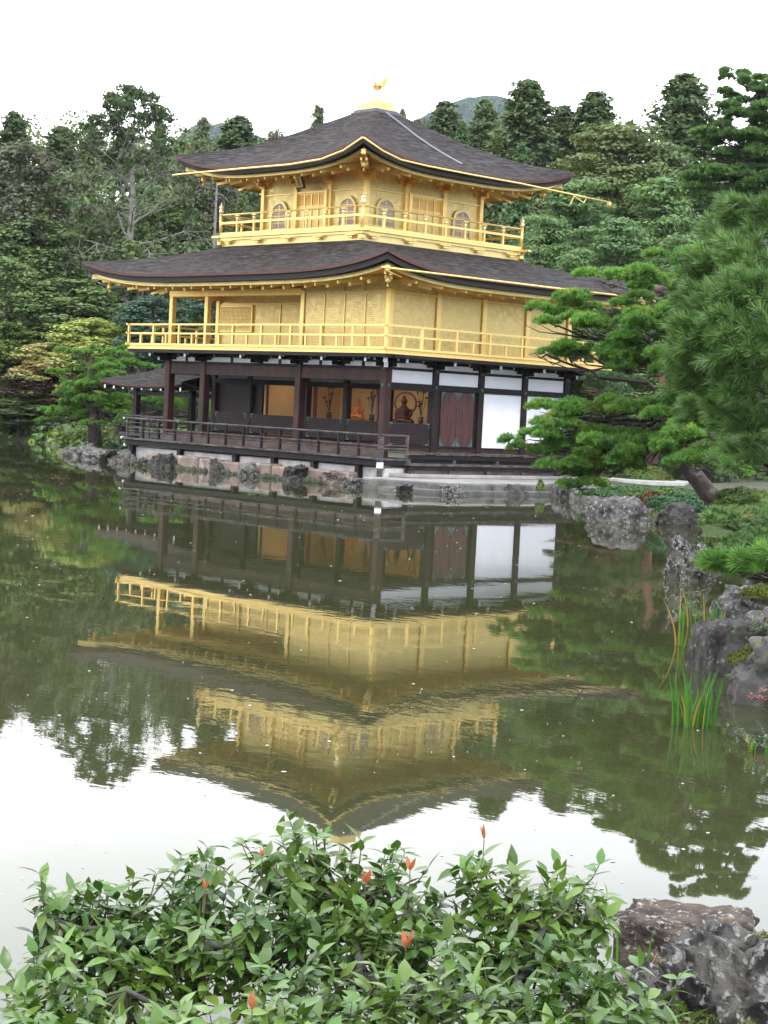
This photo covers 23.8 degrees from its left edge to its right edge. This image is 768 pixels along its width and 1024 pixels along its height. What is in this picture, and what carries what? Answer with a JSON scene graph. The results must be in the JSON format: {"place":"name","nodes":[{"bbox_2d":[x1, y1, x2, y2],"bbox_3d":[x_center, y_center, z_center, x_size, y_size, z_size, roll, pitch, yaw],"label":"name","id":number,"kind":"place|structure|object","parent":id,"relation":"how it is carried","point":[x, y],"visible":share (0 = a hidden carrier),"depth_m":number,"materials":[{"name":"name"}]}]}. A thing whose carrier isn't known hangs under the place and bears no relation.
{"place":"outdoors","nodes":[
{"label":"outdoors","id":0,"kind":"place"},
{"bbox_2d":[106,123,261,315],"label":"hill","id":1,"kind":"structure","parent":0,"point":[214,131],"depth_m":1251.73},
{"bbox_2d":[0,439,767,1023],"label":"water","id":2,"kind":"structure","parent":0,"point":[394,669],"depth_m":16.39,"materials":[{"name":"green liquid"}]},
{"bbox_2d":[116,449,136,463],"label":"rock","id":3,"kind":"object","parent":2,"relation":"in","point":[124,454],"visible":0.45,"depth_m":66.40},
{"bbox_2d":[146,453,177,468],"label":"rock","id":4,"kind":"object","parent":2,"relation":"in","point":[159,460],"visible":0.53,"depth_m":64.39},
{"bbox_2d":[209,458,224,472],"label":"rock","id":5,"kind":"object","parent":2,"relation":"in","point":[215,466],"visible":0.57,"depth_m":62.26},
{"bbox_2d":[116,460,362,487],"bbox_3d":[-5.077,-1.279,61.686,0.598,0.448,13.986,0,5,-43],"label":"waterline rubble","id":6,"kind":"object","parent":2,"relation":"in","point":[308,478],"visible":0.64,"depth_m":61.73,"materials":[{"name":"stone"}]},
{"bbox_2d":[237,462,258,476],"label":"rock","id":7,"kind":"object","parent":2,"relation":"in","point":[250,469],"visible":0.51,"depth_m":60.76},
{"bbox_2d":[280,463,308,480],"bbox_3d":[-2.995,-1.192,59.343,0.917,0.851,1.429,1,4,-34],"label":"rock","id":8,"kind":"object","parent":2,"relation":"in","point":[300,470],"visible":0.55,"depth_m":58.92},
{"bbox_2d":[317,471,347,485],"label":"rock","id":9,"kind":"object","parent":2,"relation":"in","point":[332,478],"visible":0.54,"depth_m":57.57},
{"bbox_2d":[340,477,363,486],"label":"rock","id":10,"kind":"object","parent":2,"relation":"in","point":[353,482],"visible":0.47,"depth_m":56.72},
{"bbox_2d":[391,483,413,492],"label":"rock","id":11,"kind":"object","parent":2,"relation":"in","point":[404,488],"visible":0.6,"depth_m":54.77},
{"bbox_2d":[439,483,465,495],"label":"rock","id":12,"kind":"object","parent":2,"relation":"in","point":[451,489],"visible":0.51,"depth_m":54.66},
{"bbox_2d":[505,484,529,495],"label":"rock","id":13,"kind":"object","parent":2,"relation":"in","point":[515,490],"visible":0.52,"depth_m":56.47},
{"bbox_2d":[568,960,661,1023],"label":"rock","id":14,"kind":"object","parent":2,"relation":"in","point":[647,978],"visible":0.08,"depth_m":7.68,"materials":[{"name":"stone"}]},
{"bbox_2d":[661,595,683,645],"bbox_3d":[3.299,1.236,20.918,0.273,0.678,0.072,3,3,1],"label":"iris clump","id":15,"kind":"object","parent":2,"relation":"on","point":[680,641],"visible":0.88,"depth_m":20.91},
{"bbox_2d":[607,898,759,966],"bbox_3d":[1.430,2.066,8.730,0.726,0.345,0.594,3,3,9],"label":"rock","id":16,"kind":"object","parent":2,"relation":"in","point":[640,920],"visible":0.39,"depth_m":8.62,"materials":[{"name":"stone"}]},
{"bbox_2d":[663,534,716,580],"bbox_3d":[4.992,0.877,29.749,0.814,1.031,0.798,1,4,-25],"label":"rock","id":17,"kind":"object","parent":2,"relation":"in","point":[678,566],"visible":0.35,"depth_m":29.49,"materials":[{"name":"stone"}]},
{"bbox_2d":[669,668,728,728],"bbox_3d":[2.647,1.574,15.413,0.514,0.576,0.244,3,3,1],"label":"iris clump","id":18,"kind":"object","parent":2,"relation":"on","point":[696,718],"visible":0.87,"depth_m":15.40,"materials":[{"name":"plant"}]},
{"bbox_2d":[679,584,726,627],"bbox_3d":[3.938,1.194,22.663,0.578,0.622,0.335,3,3,-1],"label":"iris clump","id":19,"kind":"object","parent":2,"relation":"on","point":[685,610],"visible":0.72,"depth_m":22.66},
{"bbox_2d":[648,913,767,1023],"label":"rock","id":20,"kind":"object","parent":2,"relation":"in","point":[726,962],"visible":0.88,"depth_m":7.06,"materials":[{"name":"stone"}]},
{"bbox_2d":[670,996,756,1023],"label":"moss cushion","id":21,"kind":"object","parent":20,"relation":"on","point":[679,1019],"visible":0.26,"depth_m":6.97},
{"bbox_2d":[685,618,767,676],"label":"rock","id":22,"kind":"object","parent":2,"relation":"in","point":[714,644],"visible":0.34,"depth_m":18.62,"materials":[{"name":"stone"}]},
{"bbox_2d":[709,584,766,620],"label":"rock","id":23,"kind":"object","parent":2,"relation":"in","point":[735,599],"visible":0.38,"depth_m":22.86,"materials":[{"name":"stone"}]},
{"bbox_2d":[739,581,767,599],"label":"moss cushion","id":24,"kind":"object","parent":23,"relation":"on","point":[762,589],"visible":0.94,"depth_m":22.36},
{"bbox_2d":[719,723,767,748],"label":"leafy plant","id":25,"kind":"object","parent":2,"relation":"on","point":[758,742],"visible":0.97,"depth_m":14.68,"materials":[{"name":"green plant"}]},
{"bbox_2d":[745,606,767,624],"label":"rock","id":26,"kind":"object","parent":2,"relation":"in","point":[762,615],"visible":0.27,"depth_m":21.46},
{"bbox_2d":[0,364,767,527],"bbox_3d":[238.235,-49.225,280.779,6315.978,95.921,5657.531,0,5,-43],"label":"ground","id":27,"kind":"structure","parent":0,"point":[752,482],"depth_m":73.31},
{"bbox_2d":[0,110,41,213],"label":"conifer","id":28,"kind":"object","parent":27,"relation":"on","point":[14,127],"visible":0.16,"depth_m":110.51,"materials":[{"name":"green plant"}]},
{"bbox_2d":[0,321,42,416],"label":"broadleaf tree","id":29,"kind":"object","parent":27,"relation":"on","point":[4,347],"visible":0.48,"depth_m":90.55,"materials":[{"name":"green plant"}]},
{"bbox_2d":[0,254,47,397],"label":"broadleaf tree","id":30,"kind":"object","parent":27,"relation":"on","point":[20,275],"visible":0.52,"depth_m":91.81,"materials":[{"name":"green plant"}]},
{"bbox_2d":[0,397,59,436],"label":"broadleaf tree","id":31,"kind":"object","parent":27,"relation":"on","point":[6,402],"visible":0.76,"depth_m":88.18,"materials":[{"name":"green plant"}]},
{"bbox_2d":[0,369,71,417],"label":"broadleaf tree","id":32,"kind":"object","parent":27,"relation":"on","point":[32,385],"visible":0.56,"depth_m":88.65,"materials":[{"name":"green plant"}]},
{"bbox_2d":[0,139,72,365],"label":"broadleaf tree","id":33,"kind":"object","parent":27,"relation":"on","point":[12,192],"visible":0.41,"depth_m":98.38,"materials":[{"name":"green plant"}]},
{"bbox_2d":[0,215,93,352],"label":"broadleaf tree","id":34,"kind":"object","parent":27,"relation":"on","point":[62,238],"visible":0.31,"depth_m":96.41,"materials":[{"name":"green plant"}]},
{"bbox_2d":[0,341,94,410],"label":"maple tree","id":35,"kind":"object","parent":27,"relation":"on","point":[31,356],"visible":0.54,"depth_m":89.10,"materials":[{"name":"green plant"}]},
{"bbox_2d":[28,125,82,201],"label":"conifer","id":36,"kind":"object","parent":27,"relation":"on","point":[54,147],"visible":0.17,"depth_m":118.19,"materials":[{"name":"green plant"}]},
{"bbox_2d":[4,277,134,411],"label":"broadleaf tree","id":37,"kind":"object","parent":27,"relation":"on","point":[93,295],"visible":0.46,"depth_m":92.21,"materials":[{"name":"green plant"}]},
{"bbox_2d":[63,443,94,456],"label":"rock","id":38,"kind":"object","parent":27,"relation":"on","point":[70,451],"visible":0.17,"depth_m":71.16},
{"bbox_2d":[33,343,141,445],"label":"pine tree","id":39,"kind":"object","parent":27,"relation":"on","point":[87,394],"visible":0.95,"depth_m":74.69,"materials":[{"name":"green plant"}]},
{"bbox_2d":[38,317,140,414],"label":"maple tree","id":40,"kind":"object","parent":27,"relation":"on","point":[73,336],"visible":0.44,"depth_m":89.76,"materials":[{"name":"green plant"}]},
{"bbox_2d":[64,430,116,445],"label":"shrub","id":41,"kind":"object","parent":27,"relation":"on","point":[78,435],"visible":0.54,"depth_m":77.17,"materials":[{"name":"green plant"}]},
{"bbox_2d":[69,126,112,313],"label":"conifer","id":42,"kind":"object","parent":27,"relation":"on","point":[90,167],"visible":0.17,"depth_m":112.79,"materials":[{"name":"green plant"}]},
{"bbox_2d":[82,449,105,460],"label":"rock","id":43,"kind":"object","parent":27,"relation":"on","point":[94,455],"visible":0.3,"depth_m":68.45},
{"bbox_2d":[54,425,156,441],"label":"shrub","id":44,"kind":"object","parent":27,"relation":"on","point":[61,437],"visible":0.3,"depth_m":80.58,"materials":[{"name":"green plant"}]},
{"bbox_2d":[26,83,220,371],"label":"tall tree","id":45,"kind":"object","parent":27,"relation":"on","point":[124,102],"visible":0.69,"depth_m":97.72,"materials":[{"name":"green plant"}]},
{"bbox_2d":[126,121,173,370],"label":"conifer","id":46,"kind":"object","parent":27,"relation":"on","point":[159,128],"visible":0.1,"depth_m":114.75,"materials":[{"name":"green plant"}]},
{"bbox_2d":[105,295,199,421],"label":"pine tree","id":47,"kind":"object","parent":27,"relation":"on","point":[143,305],"visible":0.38,"depth_m":88.99,"materials":[{"name":"green plant"}]},
{"bbox_2d":[101,344,210,436],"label":"pine tree","id":48,"kind":"object","parent":27,"relation":"on","point":[135,363],"visible":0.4,"depth_m":78.74,"materials":[{"name":"green plant"}]},
{"bbox_2d":[135,194,215,342],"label":"broadleaf tree","id":49,"kind":"object","parent":27,"relation":"on","point":[164,217],"visible":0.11,"depth_m":102.39,"materials":[{"name":"green plant"}]},
{"bbox_2d":[100,367,263,445],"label":"fishing deck","id":50,"kind":"structure","parent":27,"relation":"on","point":[137,383],"depth_m":71.07,"materials":[{"name":"brown wood"}]},
{"bbox_2d":[178,456,209,469],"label":"granite block","id":51,"kind":"structure","parent":27,"relation":"on","point":[188,461],"depth_m":63.73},
{"bbox_2d":[175,298,215,398],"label":"pine tree","id":52,"kind":"object","parent":27,"relation":"on","point":[197,304],"visible":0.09,"depth_m":92.33,"materials":[{"name":"green plant"}]},
{"bbox_2d":[167,146,243,319],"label":"broadleaf tree","id":53,"kind":"object","parent":27,"relation":"on","point":[226,195],"visible":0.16,"depth_m":104.24,"materials":[{"name":"green plant"}]},
{"bbox_2d":[188,116,224,211],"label":"conifer","id":54,"kind":"object","parent":27,"relation":"on","point":[202,134],"visible":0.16,"depth_m":116.61,"materials":[{"name":"green plant"}]},
{"bbox_2d":[210,182,228,337],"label":"bare trunk","id":55,"kind":"object","parent":27,"relation":"on","point":[215,220],"visible":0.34,"depth_m":97.74,"materials":[{"name":"grey plant"}]},
{"bbox_2d":[193,114,267,228],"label":"conifer","id":56,"kind":"object","parent":27,"relation":"on","point":[237,130],"visible":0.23,"depth_m":122.15,"materials":[{"name":"green plant"}]},
{"bbox_2d":[221,461,240,472],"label":"granite block","id":57,"kind":"structure","parent":27,"relation":"on","point":[233,466],"depth_m":62.08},
{"bbox_2d":[249,127,284,211],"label":"broadleaf tree","id":58,"kind":"object","parent":27,"relation":"on","point":[275,135],"visible":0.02,"depth_m":120.69,"materials":[{"name":"green plant"}]},
{"bbox_2d":[256,463,281,474],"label":"granite block","id":59,"kind":"structure","parent":27,"relation":"on","point":[263,468],"depth_m":60.70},
{"bbox_2d":[310,104,325,127],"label":"conifer","id":60,"kind":"object","parent":27,"relation":"on","point":[318,114],"visible":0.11,"depth_m":116.56,"materials":[{"name":"green plant"}]},
{"bbox_2d":[136,446,568,477],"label":"foundation wall","id":61,"kind":"structure","parent":27,"relation":"on","point":[369,471],"depth_m":61.11,"materials":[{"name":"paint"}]},
{"bbox_2d":[0,809,708,1023],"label":"evergreen shrub","id":62,"kind":"object","parent":27,"relation":"on","point":[66,944],"visible":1,"depth_m":6.06,"materials":[{"name":"green plant"}]},
{"bbox_2d":[83,75,664,477],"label":"golden pavilion","id":63,"kind":"structure","parent":27,"relation":"on","point":[364,261],"depth_m":62.09,"materials":[{"name":"gold wood"}]},
{"bbox_2d":[351,397,366,420],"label":"seated statue","id":64,"kind":"object","parent":63,"relation":"on","point":[357,410],"visible":0.92,"depth_m":66.40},
{"bbox_2d":[393,392,416,422],"bbox_3d":[0.706,-3.691,64.655,0.865,1.167,0.563,4,3,12],"label":"seated statue","id":65,"kind":"object","parent":63,"relation":"on","point":[403,412],"visible":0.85,"depth_m":64.54,"materials":[{"name":"brown wood"}]},
{"bbox_2d":[0,109,765,376],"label":"woodland","id":66,"kind":"object","parent":27,"relation":"on","point":[106,234],"visible":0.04,"depth_m":107.02,"materials":[{"name":"green plant"}]},
{"bbox_2d":[0,366,767,482],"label":"undergrowth","id":67,"kind":"object","parent":27,"relation":"on","point":[114,441],"visible":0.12,"depth_m":87.36,"materials":[{"name":"green plant"}]},
{"bbox_2d":[422,100,469,143],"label":"conifer","id":68,"kind":"object","parent":27,"relation":"on","point":[445,121],"visible":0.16,"depth_m":116.03,"materials":[{"name":"green plant"}]},
{"bbox_2d":[454,120,469,144],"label":"conifer","id":69,"kind":"object","parent":27,"relation":"on","point":[462,136],"visible":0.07,"depth_m":102.77,"materials":[{"name":"green plant"}]},
{"bbox_2d":[363,473,574,495],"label":"stone terrace","id":70,"kind":"structure","parent":27,"relation":"on","point":[473,484],"depth_m":56.67,"materials":[{"name":"stone"}]},
{"bbox_2d":[466,97,502,229],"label":"conifer","id":71,"kind":"object","parent":27,"relation":"on","point":[484,112],"visible":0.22,"depth_m":118.21,"materials":[{"name":"green plant"}]},
{"bbox_2d":[494,142,539,261],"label":"conifer","id":72,"kind":"object","parent":27,"relation":"on","point":[521,207],"visible":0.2,"depth_m":98.86,"materials":[{"name":"green plant"}]},
{"bbox_2d":[483,79,577,242],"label":"conifer","id":73,"kind":"object","parent":27,"relation":"on","point":[524,119],"visible":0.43,"depth_m":111.84,"materials":[{"name":"green plant"}]},
{"bbox_2d":[509,214,586,269],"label":"broadleaf tree","id":74,"kind":"object","parent":27,"relation":"on","point":[546,245],"visible":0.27,"depth_m":86.79,"materials":[{"name":"green plant"}]},
{"bbox_2d":[536,105,583,202],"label":"conifer","id":75,"kind":"object","parent":27,"relation":"on","point":[564,110],"visible":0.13,"depth_m":114.29,"materials":[{"name":"green plant"}]},
{"bbox_2d":[550,476,576,496],"bbox_3d":[5.710,-0.691,57.524,0.959,1.044,0.882,6,5,45],"label":"rock","id":76,"kind":"object","parent":27,"relation":"on","point":[557,491],"visible":0.2,"depth_m":57.20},
{"bbox_2d":[518,178,623,341],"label":"broadleaf tree","id":77,"kind":"object","parent":27,"relation":"on","point":[560,202],"visible":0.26,"depth_m":92.51,"materials":[{"name":"green plant"}]},
{"bbox_2d":[553,247,605,396],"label":"tree","id":78,"kind":"object","parent":27,"relation":"on","point":[572,261],"visible":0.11,"depth_m":79.03,"materials":[{"name":"green plant"}]},
{"bbox_2d":[568,484,617,499],"bbox_3d":[6.684,-0.552,56.695,1.931,0.886,1.086,3,3,0],"label":"rock","id":79,"kind":"object","parent":27,"relation":"on","point":[573,496],"visible":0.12,"depth_m":56.39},
{"bbox_2d":[556,91,632,267],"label":"conifer","id":80,"kind":"object","parent":27,"relation":"on","point":[595,107],"visible":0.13,"depth_m":113.93,"materials":[{"name":"green plant"}]},
{"bbox_2d":[566,376,648,457],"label":"broadleaf tree","id":81,"kind":"object","parent":27,"relation":"on","point":[577,390],"visible":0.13,"depth_m":65.06,"materials":[{"name":"green plant"}]},
{"bbox_2d":[585,495,652,524],"bbox_3d":[5.789,0.082,44.732,1.725,0.950,1.117,3,3,0],"label":"rock","id":82,"kind":"object","parent":27,"relation":"on","point":[613,509],"visible":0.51,"depth_m":44.39,"materials":[{"name":"stone"}]},
{"bbox_2d":[542,120,697,257],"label":"broadleaf tree","id":83,"kind":"object","parent":27,"relation":"on","point":[594,167],"visible":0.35,"depth_m":101.68,"materials":[{"name":"green plant"}]},
{"bbox_2d":[574,217,666,375],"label":"broadleaf tree","id":84,"kind":"object","parent":27,"relation":"on","point":[625,238],"visible":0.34,"depth_m":84.81,"materials":[{"name":"green plant"}]},
{"bbox_2d":[570,297,670,429],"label":"broadleaf tree","id":85,"kind":"object","parent":27,"relation":"on","point":[629,371],"visible":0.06,"depth_m":72.96,"materials":[{"name":"green plant"}]},
{"bbox_2d":[495,240,767,505],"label":"pine tree","id":86,"kind":"object","parent":27,"relation":"on","point":[627,444],"visible":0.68,"depth_m":37.68,"materials":[{"name":"green plant"}]},
{"bbox_2d":[573,484,700,499],"bbox_3d":[7.946,-0.566,53.104,4.941,0.444,2.383,3,3,0],"label":"shrub","id":87,"kind":"object","parent":27,"relation":"on","point":[618,491],"visible":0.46,"depth_m":52.62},
{"bbox_2d":[614,463,675,480],"bbox_3d":[8.588,-1.236,59.895,2.137,0.764,1.781,3,3,0],"label":"leafy shrub","id":88,"kind":"object","parent":27,"relation":"on","point":[657,473],"visible":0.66,"depth_m":59.37,"materials":[{"name":"green plant"}]},
{"bbox_2d":[608,477,688,485],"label":"gravel","id":89,"kind":"structure","parent":27,"relation":"on","point":[664,483],"depth_m":58.04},
{"bbox_2d":[599,176,700,395],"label":"broadleaf tree","id":90,"kind":"object","parent":27,"relation":"on","point":[661,223],"visible":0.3,"depth_m":92.43,"materials":[{"name":"green plant"}]},
{"bbox_2d":[622,487,683,500],"bbox_3d":[7.199,-0.423,48.253,2.017,0.514,1.138,3,3,0],"label":"shrub","id":91,"kind":"object","parent":27,"relation":"on","point":[637,493],"visible":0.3,"depth_m":48.13,"materials":[{"name":"green plant"}]},
{"bbox_2d":[558,325,761,463],"bbox_3d":[9.325,-3.886,59.708,7.828,5.930,2.942,3,3,1],"label":"pine tree","id":92,"kind":"object","parent":27,"relation":"on","point":[611,388],"visible":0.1,"depth_m":59.69,"materials":[{"name":"green plant"}]},
{"bbox_2d":[620,147,703,296],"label":"broadleaf tree","id":93,"kind":"object","parent":27,"relation":"on","point":[662,167],"visible":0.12,"depth_m":100.31,"materials":[{"name":"green plant"}]},
{"bbox_2d":[621,72,722,233],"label":"conifer","id":94,"kind":"object","parent":27,"relation":"on","point":[682,110],"visible":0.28,"depth_m":105.97,"materials":[{"name":"green plant"}]},
{"bbox_2d":[644,232,702,471],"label":"pine tree","id":95,"kind":"object","parent":27,"relation":"on","point":[675,240],"visible":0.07,"depth_m":82.83,"materials":[{"name":"green plant"}]},
{"bbox_2d":[643,491,709,510],"bbox_3d":[7.425,-0.281,46.053,1.835,0.496,0.889,3,3,0],"label":"shrub","id":96,"kind":"object","parent":27,"relation":"on","point":[663,500],"visible":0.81,"depth_m":45.84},
{"bbox_2d":[655,501,699,527],"bbox_3d":[7.240,0.163,44.749,1.156,0.871,1.179,3,3,0],"label":"rock","id":97,"kind":"object","parent":27,"relation":"on","point":[681,514],"visible":0.54,"depth_m":44.35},
{"bbox_2d":[632,340,767,481],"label":"broadleaf tree","id":98,"kind":"object","parent":27,"relation":"on","point":[650,392],"visible":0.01,"depth_m":69.80,"materials":[{"name":"green plant"}]},
{"bbox_2d":[654,186,767,478],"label":"pine tree","id":99,"kind":"object","parent":27,"relation":"on","point":[726,294],"visible":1,"depth_m":13.04,"materials":[{"name":"green plant"}]},
{"bbox_2d":[667,145,767,268],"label":"conifer","id":100,"kind":"object","parent":27,"relation":"on","point":[702,210],"visible":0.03,"depth_m":98.64,"materials":[{"name":"green plant"}]},
{"bbox_2d":[679,66,767,246],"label":"pine tree","id":101,"kind":"object","parent":27,"relation":"on","point":[750,172],"visible":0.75,"depth_m":68.88,"materials":[{"name":"green plant"}]},
{"bbox_2d":[689,534,767,583],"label":"young pine","id":102,"kind":"object","parent":27,"relation":"on","point":[742,561],"visible":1,"depth_m":13.51,"materials":[{"name":"green plant"}]},
{"bbox_2d":[696,496,767,606],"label":"young pine","id":103,"kind":"object","parent":27,"relation":"on","point":[741,533],"visible":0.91,"depth_m":21.79,"materials":[{"name":"green plant"}]},
{"bbox_2d":[696,504,767,526],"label":"clipped shrub","id":104,"kind":"object","parent":27,"relation":"on","point":[746,511],"visible":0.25,"depth_m":32.61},
{"bbox_2d":[709,486,767,506],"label":"clipped shrub","id":105,"kind":"object","parent":27,"relation":"on","point":[741,495],"visible":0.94,"depth_m":36.56,"materials":[{"name":"green plant"}]},
{"bbox_2d":[716,518,767,552],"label":"leafy shrub","id":106,"kind":"object","parent":27,"relation":"on","point":[754,522],"visible":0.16,"depth_m":27.84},
{"bbox_2d":[724,636,767,705],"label":"rock","id":107,"kind":"object","parent":27,"relation":"on","point":[747,676],"visible":0.59,"depth_m":16.78,"materials":[{"name":"stone"}]},
{"bbox_2d":[725,643,752,665],"bbox_3d":[3.632,1.343,17.277,0.755,0.248,0.684,1,4,-32],"label":"moss cushion","id":108,"kind":"object","parent":107,"relation":"on","point":[746,651],"visible":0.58,"depth_m":17.24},
{"bbox_2d":[0,0,767,201],"label":"sky","id":109,"kind":"structure","parent":0,"point":[269,62],"materials":[{"name":"white"}]},
{"bbox_2d":[420,95,542,147],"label":"hill","id":110,"kind":"structure","parent":0,"point":[467,104],"depth_m":1178.49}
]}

